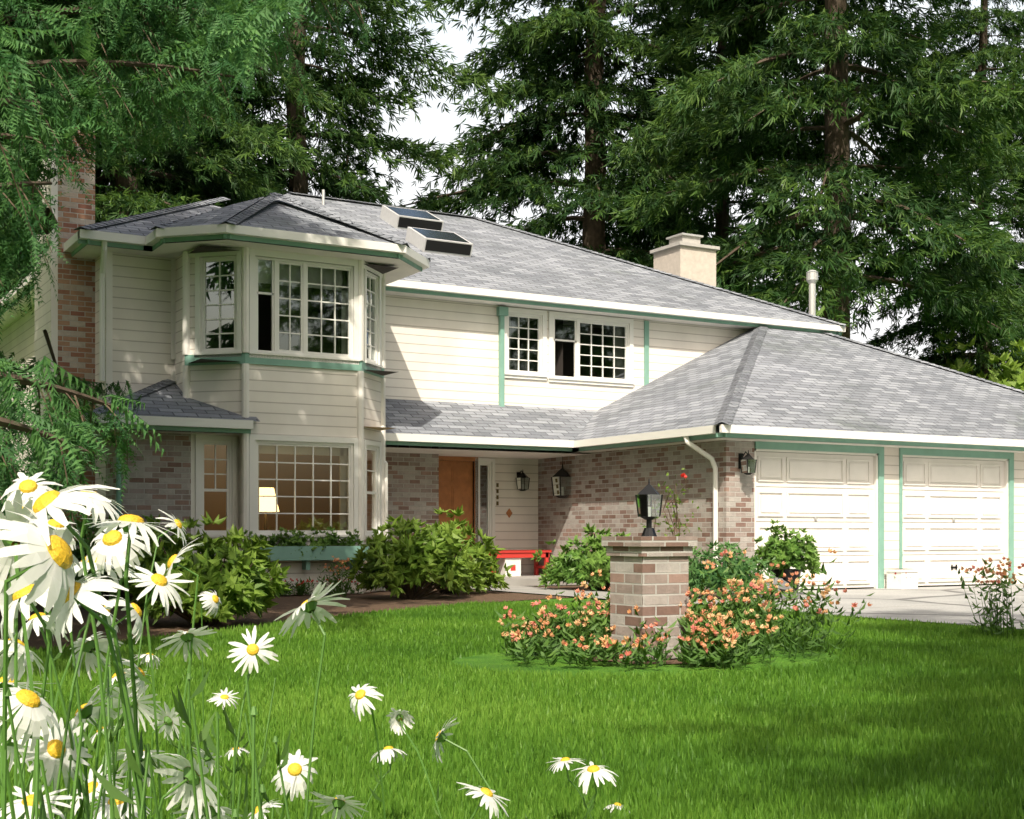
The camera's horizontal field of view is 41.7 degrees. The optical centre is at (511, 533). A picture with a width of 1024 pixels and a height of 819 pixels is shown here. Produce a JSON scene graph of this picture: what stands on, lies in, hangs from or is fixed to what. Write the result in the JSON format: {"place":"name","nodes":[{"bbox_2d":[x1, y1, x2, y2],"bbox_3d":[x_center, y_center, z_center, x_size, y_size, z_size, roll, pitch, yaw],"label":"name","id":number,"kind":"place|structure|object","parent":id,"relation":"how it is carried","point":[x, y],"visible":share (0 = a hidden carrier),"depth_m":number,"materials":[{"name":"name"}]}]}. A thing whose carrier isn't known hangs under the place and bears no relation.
{"place":"outdoors","nodes":[
{"label":"outdoors","id":0,"kind":"place"},
{"bbox_2d":[0,0,378,541],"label":"hemlock boughs","id":1,"kind":"object","parent":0,"point":[10,469],"visible":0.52,"depth_m":9.86,"materials":[{"name":"green plant"}]},
{"bbox_2d":[0,600,1023,818],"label":"lawn grass","id":2,"kind":"structure","parent":0,"point":[974,662],"depth_m":6.20,"materials":[{"name":"green plant"}]},
{"bbox_2d":[0,585,1023,818],"bbox_3d":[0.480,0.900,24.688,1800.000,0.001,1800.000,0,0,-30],"label":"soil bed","id":3,"kind":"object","parent":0,"point":[502,661],"depth_m":9.16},
{"bbox_2d":[1,59,114,294],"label":"fir tree","id":4,"kind":"object","parent":3,"relation":"on","point":[99,217],"visible":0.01,"depth_m":47.02,"materials":[{"name":"green plant"}]},
{"bbox_2d":[35,94,94,548],"bbox_3d":[-6.702,-2.795,20.108,0.720,7.350,1.350,0,0,-30],"label":"chimney","id":5,"kind":"object","parent":3,"relation":"on","point":[66,321],"visible":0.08,"depth_m":19.59,"materials":[{"name":"brick"}]},
{"bbox_2d":[95,53,197,220],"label":"fir tree","id":6,"kind":"object","parent":3,"relation":"on","point":[109,189],"depth_m":55.01,"materials":[{"name":"green plant"}]},
{"bbox_2d":[0,0,317,513],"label":"hemlock tree","id":7,"kind":"object","parent":3,"relation":"on","point":[211,54],"visible":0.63,"depth_m":9.51,"materials":[{"name":"green plant"}]},
{"bbox_2d":[0,0,345,299],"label":"fir tree","id":8,"kind":"object","parent":3,"relation":"on","point":[228,178],"visible":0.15,"depth_m":35.40,"materials":[{"name":"green plant"}]},
{"bbox_2d":[99,41,288,203],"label":"fir tree","id":9,"kind":"object","parent":3,"relation":"on","point":[142,189],"visible":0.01,"depth_m":51.24,"materials":[{"name":"green plant"}]},
{"bbox_2d":[0,472,629,818],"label":"daisies","id":10,"kind":"object","parent":3,"relation":"on","point":[38,558],"visible":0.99,"depth_m":1.99,"materials":[{"name":"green plant"}]},
{"bbox_2d":[138,0,512,206],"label":"fir tree","id":11,"kind":"object","parent":3,"relation":"on","point":[357,92],"visible":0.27,"depth_m":42.36,"materials":[{"name":"green plant"}]},
{"bbox_2d":[319,111,381,200],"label":"fir tree","id":12,"kind":"object","parent":3,"relation":"on","point":[338,156],"visible":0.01,"depth_m":54.85,"materials":[{"name":"green plant"}]},
{"bbox_2d":[0,585,799,663],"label":"planting beds","id":13,"kind":"object","parent":3,"relation":"on","point":[356,602],"visible":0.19,"depth_m":15.77,"materials":[{"name":"brown soil"}]},
{"bbox_2d":[69,514,201,602],"bbox_3d":[-4.870,0.319,16.684,1.984,1.157,1.910,0,0,12],"label":"shrub","id":14,"kind":"object","parent":13,"relation":"on","point":[76,552],"visible":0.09,"depth_m":16.37,"materials":[{"name":"green plant"}]},
{"bbox_2d":[128,511,290,625],"bbox_3d":[-2.969,0.338,13.050,1.554,1.118,1.584,0,0,14],"label":"shrub","id":15,"kind":"object","parent":13,"relation":"on","point":[239,582],"visible":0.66,"depth_m":12.68,"materials":[{"name":"green plant"}]},
{"bbox_2d":[275,575,363,595],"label":"plants","id":16,"kind":"object","parent":13,"relation":"on","point":[301,589],"visible":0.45,"depth_m":19.16,"materials":[{"name":"plant"}]},
{"bbox_2d":[317,556,354,597],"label":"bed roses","id":17,"kind":"object","parent":13,"relation":"on","point":[337,589],"visible":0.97,"depth_m":18.49,"materials":[{"name":"green plant"}]},
{"bbox_2d":[346,514,482,598],"bbox_3d":[-1.361,0.313,18.409,1.763,1.168,1.823,0,0,17],"label":"shrub","id":18,"kind":"object","parent":13,"relation":"on","point":[408,566],"visible":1,"depth_m":18.08,"materials":[{"name":"green plant"}]},
{"bbox_2d":[409,504,514,593],"bbox_3d":[-0.900,0.226,19.971,1.724,1.342,1.596,0,0,-30],"label":"shrub","id":19,"kind":"object","parent":13,"relation":"on","point":[487,578],"visible":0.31,"depth_m":19.89,"materials":[{"name":"green plant"}]},
{"bbox_2d":[530,523,630,590],"bbox_3d":[1.372,0.355,21.151,1.810,1.084,2.006,0,0,-30],"label":"entry shrub","id":20,"kind":"object","parent":13,"relation":"on","point":[577,566],"visible":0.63,"depth_m":20.80,"materials":[{"name":"green plant"}]},
{"bbox_2d":[602,479,697,658],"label":"brick lamp pillar","id":21,"kind":"structure","parent":13,"relation":"on","point":[649,572],"depth_m":9.47,"materials":[{"name":"beige brick"}]},
{"bbox_2d":[640,468,701,551],"bbox_3d":[2.427,0.057,20.395,0.827,2.064,1.282,0,0,-30],"label":"climbing rose","id":22,"kind":"object","parent":13,"relation":"on","point":[674,515],"visible":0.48,"depth_m":20.23,"materials":[{"name":"green plant"}]},
{"bbox_2d":[689,539,775,595],"bbox_3d":[2.839,0.489,18.479,1.355,0.827,1.349,0,0,38],"label":"mound shrub","id":23,"kind":"object","parent":13,"relation":"on","point":[695,574],"visible":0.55,"depth_m":18.23,"materials":[{"name":"green plant"}]},
{"bbox_2d":[756,575,799,598],"bbox_3d":[3.652,0.750,18.407,0.831,0.362,0.546,0,0,-10],"label":"boulder","id":24,"kind":"object","parent":13,"relation":"on","point":[784,587],"visible":0.32,"depth_m":18.26,"materials":[{"name":"grey stone"}]},
{"bbox_2d":[0,246,1023,594],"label":"house","id":25,"kind":"structure","parent":3,"relation":"on","point":[312,364],"depth_m":21.30,"materials":[{"name":"beige wood"}]},
{"bbox_2d":[244,525,369,557],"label":"window box plants","id":26,"kind":"object","parent":25,"relation":"on","point":[296,540],"depth_m":19.17,"materials":[{"name":"green plant"}]},
{"bbox_2d":[99,241,717,566],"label":"downspouts","id":27,"kind":"object","parent":25,"relation":"attached to","point":[699,450],"visible":0.67,"depth_m":19.07,"materials":[{"name":"white metal"}]},
{"bbox_2d":[497,558,520,575],"bbox_3d":[-0.055,0.600,23.975,0.330,0.320,0.310,0,0,-30],"label":"parcel box","id":28,"kind":"object","parent":25,"relation":"on","point":[515,570],"visible":0.76,"depth_m":23.86,"materials":[{"name":"white cardboard"}]},
{"bbox_2d":[0,224,1023,453],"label":"eaves","id":29,"kind":"object","parent":25,"relation":"attached to","point":[80,243],"visible":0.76,"depth_m":20.82,"materials":[{"name":"white"}]},
{"bbox_2d":[83,194,1023,440],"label":"roofs","id":30,"kind":"structure","parent":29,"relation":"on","point":[808,380],"depth_m":23.57,"materials":[{"name":"grey tile"}]},
{"bbox_2d":[74,192,1023,424],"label":"roof caps","id":31,"kind":"object","parent":30,"relation":"on","point":[143,215],"visible":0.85,"depth_m":21.18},
{"bbox_2d":[322,190,818,315],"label":"skylights","id":32,"kind":"object","parent":30,"relation":"on","point":[425,233],"visible":0.81,"depth_m":26.24,"materials":[{"name":"black metal"}]},
{"bbox_2d":[650,233,719,285],"bbox_3d":[3.903,-5.415,30.359,1.120,2.590,1.120,0,0,-30],"label":"chimney","id":33,"kind":"object","parent":30,"relation":"on","point":[688,256],"visible":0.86,"depth_m":29.99,"materials":[{"name":"paint"}]},
{"bbox_2d":[488,550,551,574],"bbox_3d":[0.058,0.527,24.069,1.250,0.465,0.450,0,0,-30],"label":"bench","id":34,"kind":"object","parent":25,"relation":"on","point":[520,554],"visible":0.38,"depth_m":23.95,"materials":[{"name":"red paint"}]},
{"bbox_2d":[516,450,756,497],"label":"lanterns","id":35,"kind":"object","parent":25,"relation":"attached to","point":[558,489],"visible":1,"depth_m":23.67,"materials":[{"name":"black metal"}]},
{"bbox_2d":[379,0,793,307],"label":"fir tree","id":36,"kind":"object","parent":3,"relation":"on","point":[529,145],"visible":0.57,"depth_m":47.23,"materials":[{"name":"green plant"}]},
{"bbox_2d":[495,544,874,667],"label":"flower bushes","id":37,"kind":"object","parent":3,"relation":"on","point":[711,637],"visible":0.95,"depth_m":9.56,"materials":[{"name":"green plant"}]},
{"bbox_2d":[606,0,864,330],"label":"fir tree","id":38,"kind":"object","parent":3,"relation":"on","point":[724,218],"visible":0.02,"depth_m":54.42,"materials":[{"name":"green plant"}]},
{"bbox_2d":[601,0,1023,365],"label":"fir tree","id":39,"kind":"object","parent":3,"relation":"on","point":[914,105],"visible":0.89,"depth_m":40.42,"materials":[{"name":"green plant"}]},
{"bbox_2d":[866,0,1023,381],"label":"fir tree","id":40,"kind":"object","parent":3,"relation":"on","point":[1010,54],"visible":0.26,"depth_m":48.46,"materials":[{"name":"green plant"}]},
{"bbox_2d":[933,328,1023,390],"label":"maple","id":41,"kind":"object","parent":3,"relation":"on","point":[1010,367],"visible":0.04,"depth_m":43.39,"materials":[{"name":"green plant"}]},
{"bbox_2d":[958,556,1023,637],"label":"alstroemeria","id":42,"kind":"object","parent":3,"relation":"on","point":[1003,574],"visible":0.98,"depth_m":11.58,"materials":[{"name":"green plant"}]},
{"bbox_2d":[967,350,1016,378],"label":"tree","id":43,"kind":"object","parent":3,"relation":"on","point":[971,373],"depth_m":50.35,"materials":[{"name":"green plant"}]},
{"bbox_2d":[104,0,1023,360],"bbox_3d":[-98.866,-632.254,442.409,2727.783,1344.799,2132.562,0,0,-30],"label":"sky","id":44,"kind":"structure","parent":0,"point":[436,124],"depth_m":1425.12,"materials":[{"name":"white"}]},
{"bbox_2d":[462,586,780,603],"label":"path","id":45,"kind":"structure","parent":0,"point":[548,591],"depth_m":20.32,"materials":[{"name":"concrete"}]},
{"bbox_2d":[775,584,1023,628],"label":"driveway","id":46,"kind":"structure","parent":0,"point":[950,604],"depth_m":16.89,"materials":[{"name":"beige concrete"}]},
{"bbox_2d":[749,519,820,591],"bbox_3d":[3.989,0.333,19.290,1.007,1.094,1.067,0,0,-30],"label":"shrub","id":47,"kind":"object","parent":46,"relation":"on","point":[796,551],"visible":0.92,"depth_m":19.10,"materials":[{"name":"green plant"}]},
{"bbox_2d":[885,569,918,588],"bbox_3d":[6.238,0.723,21.476,0.390,0.315,0.350,0,0,-30],"label":"box","id":48,"kind":"object","parent":46,"relation":"on","point":[902,579],"visible":1,"depth_m":21.36,"materials":[{"name":"white cardboard"}]}
]}

